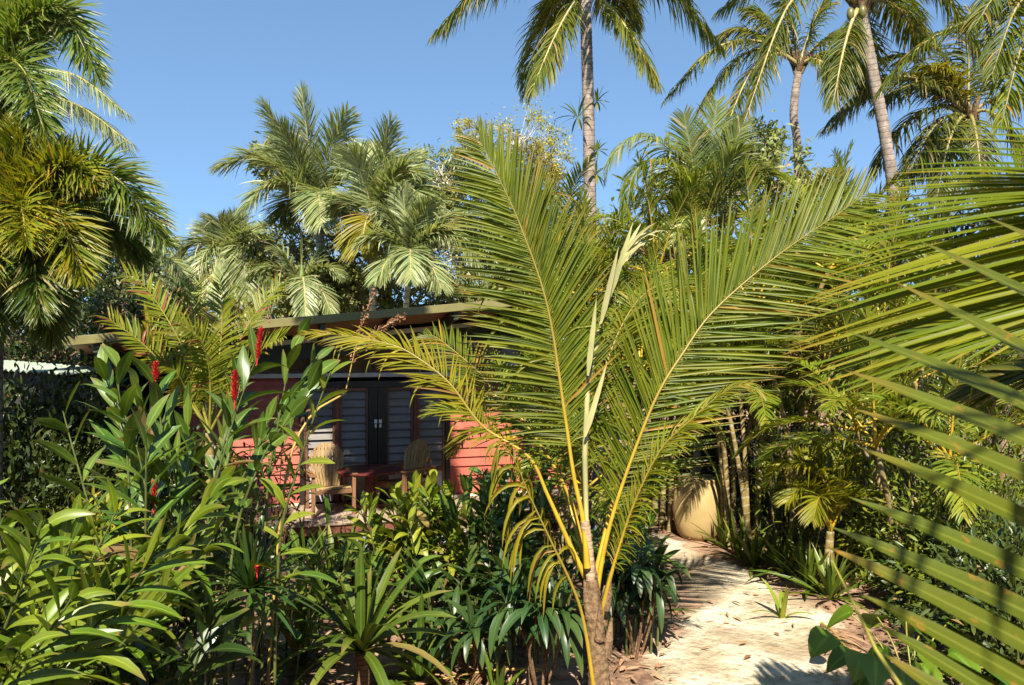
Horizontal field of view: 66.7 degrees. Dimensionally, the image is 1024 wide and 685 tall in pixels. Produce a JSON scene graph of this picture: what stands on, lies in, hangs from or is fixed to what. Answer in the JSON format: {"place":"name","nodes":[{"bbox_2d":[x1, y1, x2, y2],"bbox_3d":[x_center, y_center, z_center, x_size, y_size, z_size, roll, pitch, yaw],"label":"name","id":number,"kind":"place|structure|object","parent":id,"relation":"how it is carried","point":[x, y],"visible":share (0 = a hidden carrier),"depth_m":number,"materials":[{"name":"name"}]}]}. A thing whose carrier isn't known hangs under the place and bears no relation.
{"place":"outdoors","nodes":[
{"label":"outdoors","id":0,"kind":"place"},
{"bbox_2d":[3,360,95,526],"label":"garden shed","id":1,"kind":"structure","parent":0,"point":[8,366],"depth_m":10.10,"materials":[{"name":"white metal"}]},
{"bbox_2d":[10,355,1023,684],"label":"ground","id":2,"kind":"structure","parent":0,"point":[622,677],"depth_m":7.95,"materials":[{"name":"soil"}]},
{"bbox_2d":[0,0,116,151],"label":"foxtail palm","id":3,"kind":"object","parent":2,"relation":"on","point":[27,27],"visible":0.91,"depth_m":8.43,"materials":[{"name":"green plant"}]},
{"bbox_2d":[0,518,137,651],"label":"shell ginger","id":4,"kind":"object","parent":2,"relation":"on","point":[39,563],"visible":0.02,"depth_m":4.99,"materials":[{"name":"plant"}]},
{"bbox_2d":[5,36,138,158],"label":"coconut palm","id":5,"kind":"object","parent":2,"relation":"on","point":[91,117],"visible":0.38,"depth_m":13.00,"materials":[{"name":"green plant"}]},
{"bbox_2d":[0,113,182,540],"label":"foxtail palm","id":6,"kind":"object","parent":2,"relation":"on","point":[58,226],"visible":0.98,"depth_m":7.84,"materials":[{"name":"green plant"}]},
{"bbox_2d":[0,324,204,590],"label":"hedge","id":7,"kind":"object","parent":2,"relation":"on","point":[17,433],"visible":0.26,"depth_m":8.67,"materials":[{"name":"plant"}]},
{"bbox_2d":[32,325,174,550],"bbox_3d":[-4.934,1.434,9.349,1.895,3.281,1.587,0,0,0],"label":"hedge bush","id":8,"kind":"object","parent":2,"relation":"on","point":[85,359],"visible":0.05,"depth_m":9.04,"materials":[{"name":"green plant"}]},
{"bbox_2d":[0,508,213,684],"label":"shell ginger","id":9,"kind":"object","parent":2,"relation":"on","point":[28,658],"visible":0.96,"depth_m":3.80,"materials":[{"name":"plant"}]},
{"bbox_2d":[3,237,217,395],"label":"broadleaf tree","id":10,"kind":"object","parent":2,"relation":"on","point":[100,294],"visible":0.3,"depth_m":12.52,"materials":[{"name":"green plant"}]},
{"bbox_2d":[0,479,222,666],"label":"red ginger","id":11,"kind":"object","parent":2,"relation":"on","point":[33,515],"visible":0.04,"depth_m":6.14,"materials":[{"name":"plant"}]},
{"bbox_2d":[71,467,169,665],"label":"croton bush","id":12,"kind":"object","parent":2,"relation":"on","point":[107,497],"visible":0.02,"depth_m":6.63,"materials":[{"name":"green plant"}]},
{"bbox_2d":[0,499,243,684],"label":"shell ginger","id":13,"kind":"object","parent":2,"relation":"on","point":[206,536],"visible":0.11,"depth_m":4.83,"materials":[{"name":"plant"}]},
{"bbox_2d":[0,465,248,684],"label":"shell ginger","id":14,"kind":"object","parent":2,"relation":"on","point":[67,539],"visible":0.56,"depth_m":4.23,"materials":[{"name":"plant"}]},
{"bbox_2d":[30,344,222,684],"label":"red ginger","id":15,"kind":"object","parent":2,"relation":"on","point":[133,426],"visible":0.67,"depth_m":5.42,"materials":[{"name":"plant"}]},
{"bbox_2d":[2,552,262,684],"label":"red ginger","id":16,"kind":"object","parent":2,"relation":"on","point":[212,624],"visible":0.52,"depth_m":4.92,"materials":[{"name":"plant"}]},
{"bbox_2d":[85,298,180,513],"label":"dragon plant","id":17,"kind":"object","parent":2,"relation":"on","point":[142,330],"visible":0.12,"depth_m":8.77,"materials":[{"name":"green plant"}]},
{"bbox_2d":[103,222,201,324],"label":"bangalow palm","id":18,"kind":"object","parent":2,"relation":"on","point":[171,264],"visible":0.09,"depth_m":15.66,"materials":[{"name":"green plant"}]},
{"bbox_2d":[94,260,290,608],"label":"macarthur palm","id":19,"kind":"object","parent":2,"relation":"on","point":[212,364],"visible":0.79,"depth_m":8.12,"materials":[{"name":"plant"}]},
{"bbox_2d":[116,411,273,592],"bbox_3d":[-4.079,1.916,9.524,1.773,2.291,1.803,0,0,-36],"label":"hedge bush","id":20,"kind":"object","parent":2,"relation":"on","point":[198,495],"visible":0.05,"depth_m":9.51,"materials":[{"name":"green plant"}]},
{"bbox_2d":[90,343,334,684],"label":"red ginger","id":21,"kind":"object","parent":2,"relation":"on","point":[104,371],"visible":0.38,"depth_m":6.87,"materials":[{"name":"plant"}]},
{"bbox_2d":[172,204,281,322],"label":"bangalow palm","id":22,"kind":"object","parent":2,"relation":"on","point":[222,233],"visible":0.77,"depth_m":19.28,"materials":[{"name":"green plant"}]},
{"bbox_2d":[111,213,351,324],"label":"broadleaf tree","id":23,"kind":"object","parent":2,"relation":"on","point":[218,315],"visible":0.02,"depth_m":25.56,"materials":[{"name":"green plant"}]},
{"bbox_2d":[179,502,329,684],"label":"dracaena","id":24,"kind":"object","parent":2,"relation":"on","point":[245,575],"visible":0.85,"depth_m":5.85,"materials":[{"name":"green plant"}]},
{"bbox_2d":[215,394,321,593],"bbox_3d":[-3.061,1.827,9.522,1.429,2.398,0.670,0,0,0],"label":"cane shrub","id":25,"kind":"object","parent":2,"relation":"on","point":[263,498],"visible":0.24,"depth_m":9.48,"materials":[{"name":"green plant"}]},
{"bbox_2d":[178,324,364,684],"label":"red ginger","id":26,"kind":"object","parent":2,"relation":"on","point":[297,404],"visible":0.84,"depth_m":5.77,"materials":[{"name":"plant"}]},
{"bbox_2d":[181,539,375,684],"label":"red ginger","id":27,"kind":"object","parent":2,"relation":"on","point":[269,629],"visible":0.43,"depth_m":6.87,"materials":[{"name":"plant"}]},
{"bbox_2d":[215,261,344,321],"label":"roofside shrub","id":28,"kind":"object","parent":2,"relation":"on","point":[242,311],"visible":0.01,"depth_m":17.46,"materials":[{"name":"green plant"}]},
{"bbox_2d":[263,317,310,656],"bbox_3d":[-2.002,1.394,6.852,0.402,3.226,0.744,0,0,-22],"label":"red ginger","id":29,"kind":"object","parent":2,"relation":"on","point":[294,352],"visible":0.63,"depth_m":6.83,"materials":[{"name":"plant"}]},
{"bbox_2d":[207,79,373,314],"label":"bangalow palm","id":30,"kind":"object","parent":2,"relation":"on","point":[294,162],"visible":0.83,"depth_m":17.52,"materials":[{"name":"green plant"}]},
{"bbox_2d":[241,230,350,319],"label":"bangalow palm","id":31,"kind":"object","parent":2,"relation":"on","point":[308,289],"visible":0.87,"depth_m":16.57,"materials":[{"name":"green plant"}]},
{"bbox_2d":[245,361,351,684],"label":"red ginger","id":32,"kind":"object","parent":2,"relation":"on","point":[274,490],"visible":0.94,"depth_m":5.81,"materials":[{"name":"plant"}]},
{"bbox_2d":[260,527,349,621],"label":"ginger","id":33,"kind":"object","parent":2,"relation":"on","point":[294,535],"visible":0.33,"depth_m":8.50,"materials":[{"name":"plant"}]},
{"bbox_2d":[229,568,391,684],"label":"crinum lily","id":34,"kind":"object","parent":2,"relation":"on","point":[306,656],"visible":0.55,"depth_m":7.17,"materials":[{"name":"green plant"}]},
{"bbox_2d":[261,510,376,605],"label":"crinum lily","id":35,"kind":"object","parent":2,"relation":"on","point":[329,564],"visible":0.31,"depth_m":8.90,"materials":[{"name":"green plant"}]},
{"bbox_2d":[266,288,405,684],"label":"dried flower spray","id":36,"kind":"object","parent":2,"relation":"on","point":[391,321],"visible":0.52,"depth_m":6.91,"materials":[{"name":"plant"}]},
{"bbox_2d":[59,289,634,551],"bbox_3d":[-2.838,1.131,14.344,8.300,4.018,6.300,0,0,-16],"label":"cabin","id":37,"kind":"object","parent":2,"relation":"on","point":[383,423],"visible":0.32,"depth_m":12.65,"materials":[{"name":"red wood"}]},
{"bbox_2d":[304,442,357,517],"bbox_3d":[-2.789,2.080,11.919,0.710,1.019,0.779,0,0,-23],"label":"deck chair","id":38,"kind":"object","parent":37,"relation":"on","point":[330,477],"visible":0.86,"depth_m":12.11,"materials":[{"name":"brown wood"}]},
{"bbox_2d":[337,464,401,510],"bbox_3d":[-2.229,2.284,12.156,0.999,0.612,0.994,0,0,-16],"label":"round table","id":39,"kind":"object","parent":37,"relation":"on","point":[368,472],"visible":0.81,"depth_m":12.10,"materials":[{"name":"brown wood"}]},
{"bbox_2d":[372,439,434,503],"bbox_3d":[-1.700,2.080,12.351,0.710,1.019,0.779,0,0,36],"label":"deck chair","id":40,"kind":"object","parent":37,"relation":"on","point":[416,454],"visible":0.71,"depth_m":12.51,"materials":[{"name":"brown wood"}]},
{"bbox_2d":[269,543,463,684],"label":"crinum lily","id":41,"kind":"object","parent":2,"relation":"on","point":[364,627],"visible":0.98,"depth_m":6.58,"materials":[{"name":"green plant"}]},
{"bbox_2d":[219,131,526,317],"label":"fig tree","id":42,"kind":"object","parent":2,"relation":"on","point":[354,271],"visible":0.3,"depth_m":18.11,"materials":[{"name":"green plant"}]},
{"bbox_2d":[315,109,445,310],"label":"bangalow palm","id":43,"kind":"object","parent":2,"relation":"on","point":[371,174],"visible":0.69,"depth_m":16.11,"materials":[{"name":"green plant"}]},
{"bbox_2d":[330,531,443,643],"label":"ginger","id":44,"kind":"object","parent":2,"relation":"on","point":[371,562],"visible":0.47,"depth_m":7.99,"materials":[{"name":"plant"}]},
{"bbox_2d":[339,469,459,606],"bbox_3d":[-1.302,2.213,8.658,1.410,1.552,1.311,0,0,-25],"label":"ginger","id":45,"kind":"object","parent":2,"relation":"on","point":[374,523],"visible":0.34,"depth_m":8.41,"materials":[{"name":"plant"}]},
{"bbox_2d":[333,591,482,684],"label":"crinum lily","id":46,"kind":"object","parent":2,"relation":"on","point":[416,670],"visible":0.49,"depth_m":6.90,"materials":[{"name":"green plant"}]},
{"bbox_2d":[350,181,490,307],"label":"bangalow palm","id":47,"kind":"object","parent":2,"relation":"on","point":[419,230],"visible":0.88,"depth_m":15.20,"materials":[{"name":"green plant"}]},
{"bbox_2d":[366,487,481,624],"bbox_3d":[-0.868,2.256,8.289,1.325,1.484,1.195,0,0,-19],"label":"ginger","id":48,"kind":"object","parent":2,"relation":"on","point":[417,533],"visible":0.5,"depth_m":8.15,"materials":[{"name":"plant"}]},
{"bbox_2d":[396,542,510,655],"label":"ginger","id":49,"kind":"object","parent":2,"relation":"on","point":[443,575],"visible":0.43,"depth_m":7.55,"materials":[{"name":"plant"}]},
{"bbox_2d":[410,468,517,613],"bbox_3d":[-0.529,2.227,8.645,1.394,1.573,1.256,0,0,0],"label":"ginger","id":50,"kind":"object","parent":2,"relation":"on","point":[466,482],"visible":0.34,"depth_m":8.56,"materials":[{"name":"plant"}]},
{"bbox_2d":[416,579,522,684],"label":"cordyline","id":51,"kind":"object","parent":2,"relation":"on","point":[476,633],"visible":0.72,"depth_m":6.78,"materials":[{"name":"green plant"}]},
{"bbox_2d":[405,662,542,684],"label":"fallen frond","id":52,"kind":"object","parent":2,"relation":"on","point":[479,678],"visible":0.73,"depth_m":6.81,"materials":[{"name":"brown plant"}]},
{"bbox_2d":[438,494,546,628],"bbox_3d":[-0.141,2.277,7.882,1.188,1.498,1.348,0,0,0],"label":"ginger","id":53,"kind":"object","parent":2,"relation":"on","point":[471,553],"visible":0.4,"depth_m":7.89,"materials":[{"name":"plant"}]},
{"bbox_2d":[459,651,526,684],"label":"crinum lily","id":54,"kind":"object","parent":2,"relation":"on","point":[490,676],"visible":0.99,"depth_m":6.55,"materials":[{"name":"green plant"}]},
{"bbox_2d":[400,138,598,301],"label":"gum tree","id":55,"kind":"object","parent":2,"relation":"on","point":[439,179],"visible":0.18,"depth_m":20.36,"materials":[{"name":"green plant"}]},
{"bbox_2d":[449,87,578,211],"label":"gum tree","id":56,"kind":"object","parent":2,"relation":"on","point":[555,167],"visible":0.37,"depth_m":22.80,"materials":[{"name":"green plant"}]},
{"bbox_2d":[7,186,1022,415],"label":"wood","id":57,"kind":"object","parent":2,"relation":"on","point":[732,241],"visible":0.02,"depth_m":36.58,"materials":[{"name":"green plant"}]},
{"bbox_2d":[468,456,581,586],"bbox_3d":[0.002,2.179,9.159,1.482,1.761,1.368,0,0,35],"label":"ginger","id":58,"kind":"object","parent":2,"relation":"on","point":[542,501],"visible":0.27,"depth_m":9.11,"materials":[{"name":"plant"}]},
{"bbox_2d":[463,551,608,684],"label":"cordyline","id":59,"kind":"object","parent":2,"relation":"on","point":[560,627],"visible":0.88,"depth_m":6.36,"materials":[{"name":"green plant"}]},
{"bbox_2d":[473,528,611,666],"bbox_3d":[0.309,2.353,7.349,1.326,1.285,1.071,0,0,20],"label":"ginger","id":60,"kind":"object","parent":2,"relation":"on","point":[526,553],"visible":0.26,"depth_m":7.35,"materials":[{"name":"plant"}]},
{"bbox_2d":[419,351,682,578],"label":"cane palm","id":61,"kind":"object","parent":2,"relation":"on","point":[596,497],"visible":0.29,"depth_m":9.96,"materials":[{"name":"green plant"}]},
{"bbox_2d":[427,0,727,480],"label":"coconut palm","id":62,"kind":"object","parent":2,"relation":"on","point":[568,15],"visible":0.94,"depth_m":16.87,"materials":[{"name":"green plant"}]},
{"bbox_2d":[493,183,667,336],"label":"broadleaf tree","id":63,"kind":"object","parent":2,"relation":"on","point":[636,255],"visible":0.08,"depth_m":16.56,"materials":[{"name":"green plant"}]},
{"bbox_2d":[180,526,990,684],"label":"leaf litter","id":64,"kind":"object","parent":2,"relation":"on","point":[657,675],"visible":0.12,"depth_m":7.54,"materials":[{"name":"brown plant"}]},
{"bbox_2d":[448,236,725,550],"bbox_3d":[1.086,0.744,11.364,4.172,4.542,3.686,0,0,28],"label":"cane palm","id":65,"kind":"object","parent":2,"relation":"on","point":[656,249],"visible":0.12,"depth_m":10.79,"materials":[{"name":"green plant"}]},
{"bbox_2d":[294,113,895,684],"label":"young coconut palm","id":66,"kind":"object","parent":2,"relation":"on","point":[664,351],"visible":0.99,"depth_m":6.40,"materials":[{"name":"green plant"}]},
{"bbox_2d":[480,154,756,513],"bbox_3d":[2.092,-0.195,13.578,5.362,6.519,5.278,0,0,0],"label":"cane palm","id":67,"kind":"object","parent":2,"relation":"on","point":[587,212],"visible":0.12,"depth_m":13.30,"materials":[{"name":"green plant"}]},
{"bbox_2d":[560,512,680,636],"bbox_3d":[1.100,2.412,8.127,1.213,1.168,1.229,0,0,25],"label":"ginger","id":68,"kind":"object","parent":2,"relation":"on","point":[596,535],"visible":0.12,"depth_m":8.28,"materials":[{"name":"plant"}]},
{"bbox_2d":[589,499,658,560],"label":"ginger","id":69,"kind":"object","parent":2,"relation":"on","point":[652,514],"visible":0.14,"depth_m":10.21,"materials":[{"name":"plant"}]},
{"bbox_2d":[574,549,690,655],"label":"ginger","id":70,"kind":"object","parent":2,"relation":"on","point":[655,618],"visible":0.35,"depth_m":7.53,"materials":[{"name":"plant"}]},
{"bbox_2d":[577,533,691,659],"bbox_3d":[1.146,2.420,7.430,1.009,1.147,1.020,0,0,-27],"label":"cordyline","id":71,"kind":"object","parent":2,"relation":"on","point":[648,587],"visible":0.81,"depth_m":7.26,"materials":[{"name":"green plant"}]},
{"bbox_2d":[506,185,828,531],"bbox_3d":[2.331,0.300,12.342,5.295,5.464,4.891,0,0,0],"label":"cane palm","id":72,"kind":"object","parent":2,"relation":"on","point":[669,525],"visible":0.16,"depth_m":12.01,"materials":[{"name":"green plant"}]},
{"bbox_2d":[600,369,754,510],"bbox_3d":[3.252,1.629,14.406,3.102,2.989,2.574,0,0,0],"label":"leafy shrub","id":73,"kind":"object","parent":2,"relation":"on","point":[703,437],"visible":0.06,"depth_m":14.28,"materials":[{"name":"green plant"}]},
{"bbox_2d":[672,474,720,541],"bbox_3d":[2.869,2.550,12.000,0.784,0.940,0.784,0,0,0],"label":"plant pot","id":74,"kind":"object","parent":2,"relation":"on","point":[696,506],"visible":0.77,"depth_m":11.70,"materials":[{"name":"beige ceramic"}]},
{"bbox_2d":[600,92,807,473],"bbox_3d":[3.114,-0.529,12.162,2.626,6.987,2.680,0,0,40],"label":"bangalow palm","id":75,"kind":"object","parent":2,"relation":"on","point":[690,158],"visible":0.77,"depth_m":12.42,"materials":[{"name":"green plant"}]},
{"bbox_2d":[598,110,856,474],"bbox_3d":[4.198,-0.786,14.722,5.559,7.581,2.984,0,0,0],"label":"broadleaf tree","id":76,"kind":"object","parent":2,"relation":"on","point":[772,146],"visible":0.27,"depth_m":14.77,"materials":[{"name":"green plant"}]},
{"bbox_2d":[656,285,823,563],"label":"cane palm","id":77,"kind":"object","parent":2,"relation":"on","point":[744,486],"visible":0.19,"depth_m":10.57,"materials":[{"name":"green plant"}]},
{"bbox_2d":[714,514,783,577],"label":"spiky plant","id":78,"kind":"object","parent":2,"relation":"on","point":[754,560],"visible":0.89,"depth_m":10.36,"materials":[{"name":"green plant"}]},
{"bbox_2d":[681,372,830,532],"bbox_3d":[4.172,1.623,13.158,2.677,2.983,2.610,0,0,18],"label":"leafy shrub","id":79,"kind":"object","parent":2,"relation":"on","point":[764,506],"visible":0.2,"depth_m":13.05,"materials":[{"name":"green plant"}]},
{"bbox_2d":[569,139,959,548],"bbox_3d":[3.396,0.058,11.793,5.280,5.996,4.987,0,0,0],"label":"cane palm","id":80,"kind":"object","parent":2,"relation":"on","point":[724,484],"visible":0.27,"depth_m":11.31,"materials":[{"name":"green plant"}]},
{"bbox_2d":[661,0,875,443],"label":"coconut palm","id":81,"kind":"object","parent":2,"relation":"on","point":[798,62],"visible":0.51,"depth_m":18.35,"materials":[{"name":"green plant"}]},
{"bbox_2d":[734,317,821,557],"bbox_3d":[3.920,1.407,11.139,1.367,3.533,1.214,0,0,0],"label":"leafy shrub","id":82,"kind":"object","parent":2,"relation":"on","point":[781,514],"visible":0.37,"depth_m":11.17,"materials":[{"name":"green plant"}]},
{"bbox_2d":[746,518,818,582],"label":"spiky plant","id":83,"kind":"object","parent":2,"relation":"on","point":[788,556],"visible":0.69,"depth_m":9.95,"materials":[{"name":"green plant"}]},
{"bbox_2d":[648,235,932,537],"bbox_3d":[4.200,0.636,12.110,4.140,4.758,4.615,0,0,0],"label":"cane palm","id":84,"kind":"object","parent":2,"relation":"on","point":[771,512],"visible":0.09,"depth_m":11.66,"materials":[{"name":"green plant"}]},
{"bbox_2d":[752,526,853,604],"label":"spiky plant","id":85,"kind":"object","parent":2,"relation":"on","point":[802,556],"visible":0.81,"depth_m":9.36,"materials":[{"name":"green plant"}]},
{"bbox_2d":[617,153,989,562],"bbox_3d":[4.023,0.313,10.747,5.315,5.565,4.918,0,0,0],"label":"cane palm","id":86,"kind":"object","parent":2,"relation":"on","point":[819,347],"visible":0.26,"depth_m":10.31,"materials":[{"name":"green plant"}]},
{"bbox_2d":[759,439,885,592],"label":"young palm","id":87,"kind":"object","parent":2,"relation":"on","point":[826,488],"visible":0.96,"depth_m":9.10,"materials":[{"name":"plant"}]},
{"bbox_2d":[771,542,885,612],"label":"spiky plant","id":88,"kind":"object","parent":2,"relation":"on","point":[831,581],"visible":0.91,"depth_m":8.98,"materials":[{"name":"green plant"}]},
{"bbox_2d":[673,150,1022,524],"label":"cane palm","id":89,"kind":"object","parent":2,"relation":"on","point":[910,237],"visible":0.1,"depth_m":12.30,"materials":[{"name":"green plant"}]},
{"bbox_2d":[774,380,924,576],"bbox_3d":[4.722,1.803,10.549,2.168,2.602,1.873,0,0,25],"label":"leafy shrub","id":90,"kind":"object","parent":2,"relation":"on","point":[854,515],"visible":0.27,"depth_m":10.44,"materials":[{"name":"green plant"}]},
{"bbox_2d":[710,0,992,488],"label":"coconut palm","id":91,"kind":"object","parent":2,"relation":"on","point":[859,26],"visible":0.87,"depth_m":14.78,"materials":[{"name":"green plant"}]},
{"bbox_2d":[733,242,1023,594],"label":"cane palm","id":92,"kind":"object","parent":2,"relation":"on","point":[893,402],"visible":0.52,"depth_m":9.01,"materials":[{"name":"green plant"}]},
{"bbox_2d":[774,125,1023,684],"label":"coconut palm","id":93,"kind":"object","parent":2,"relation":"on","point":[997,298],"visible":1,"depth_m":2.46,"materials":[{"name":"green plant"}]},
{"bbox_2d":[808,604,1011,684],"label":"taro plant","id":94,"kind":"object","parent":2,"relation":"on","point":[867,668],"visible":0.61,"depth_m":6.35,"materials":[{"name":"green plant"}]},
{"bbox_2d":[806,173,1023,497],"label":"broadleaf tree","id":95,"kind":"object","parent":2,"relation":"on","point":[967,226],"visible":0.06,"depth_m":14.70,"materials":[{"name":"green plant"}]},
{"bbox_2d":[814,130,1023,498],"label":"cane palm","id":96,"kind":"object","parent":2,"relation":"on","point":[894,179],"visible":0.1,"depth_m":13.21,"materials":[{"name":"green plant"}]},
{"bbox_2d":[816,3,1023,476],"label":"coconut palm","id":97,"kind":"object","parent":2,"relation":"on","point":[940,81],"visible":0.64,"depth_m":16.74,"materials":[{"name":"green plant"}]},
{"bbox_2d":[824,354,1020,599],"bbox_3d":[5.007,1.616,9.474,2.457,3.012,2.065,0,0,0],"label":"leafy shrub","id":98,"kind":"object","parent":2,"relation":"on","point":[871,530],"visible":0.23,"depth_m":9.43,"materials":[{"name":"green plant"}]},
{"bbox_2d":[824,274,1023,524],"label":"cane palm","id":99,"kind":"object","parent":2,"relation":"on","point":[1000,402],"visible":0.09,"depth_m":10.84,"materials":[{"name":"green plant"}]},
{"bbox_2d":[867,503,995,635],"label":"leafy shrub","id":100,"kind":"object","parent":2,"relation":"on","point":[892,598],"visible":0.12,"depth_m":8.25,"materials":[{"name":"green plant"}]},
{"bbox_2d":[846,348,1023,539],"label":"leafy shrub","id":101,"kind":"object","parent":2,"relation":"on","point":[1011,448],"visible":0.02,"depth_m":11.69,"materials":[{"name":"green plant"}]},
{"bbox_2d":[865,406,1023,639],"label":"leafy shrub","id":102,"kind":"object","parent":2,"relation":"on","point":[1017,491],"visible":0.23,"depth_m":7.97,"materials":[{"name":"green plant"}]},
{"bbox_2d":[870,0,1023,138],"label":"coconut palm","id":103,"kind":"object","parent":2,"relation":"on","point":[1000,16],"visible":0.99,"depth_m":9.90,"materials":[{"name":"green plant"}]},
{"bbox_2d":[888,472,1023,684],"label":"leafy shrub","id":104,"kind":"object","parent":2,"relation":"on","point":[1005,542],"visible":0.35,"depth_m":6.90,"materials":[{"name":"green plant"}]},
{"bbox_2d":[13,0,1023,338],"label":"sky","id":105,"kind":"structure","parent":0,"point":[190,75],"materials":[{"name":"blue"}]},
{"bbox_2d":[590,511,852,684],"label":"path","id":106,"kind":"structure","parent":0,"point":[723,585],"depth_m":7.95,"materials":[{"name":"beige sand"}]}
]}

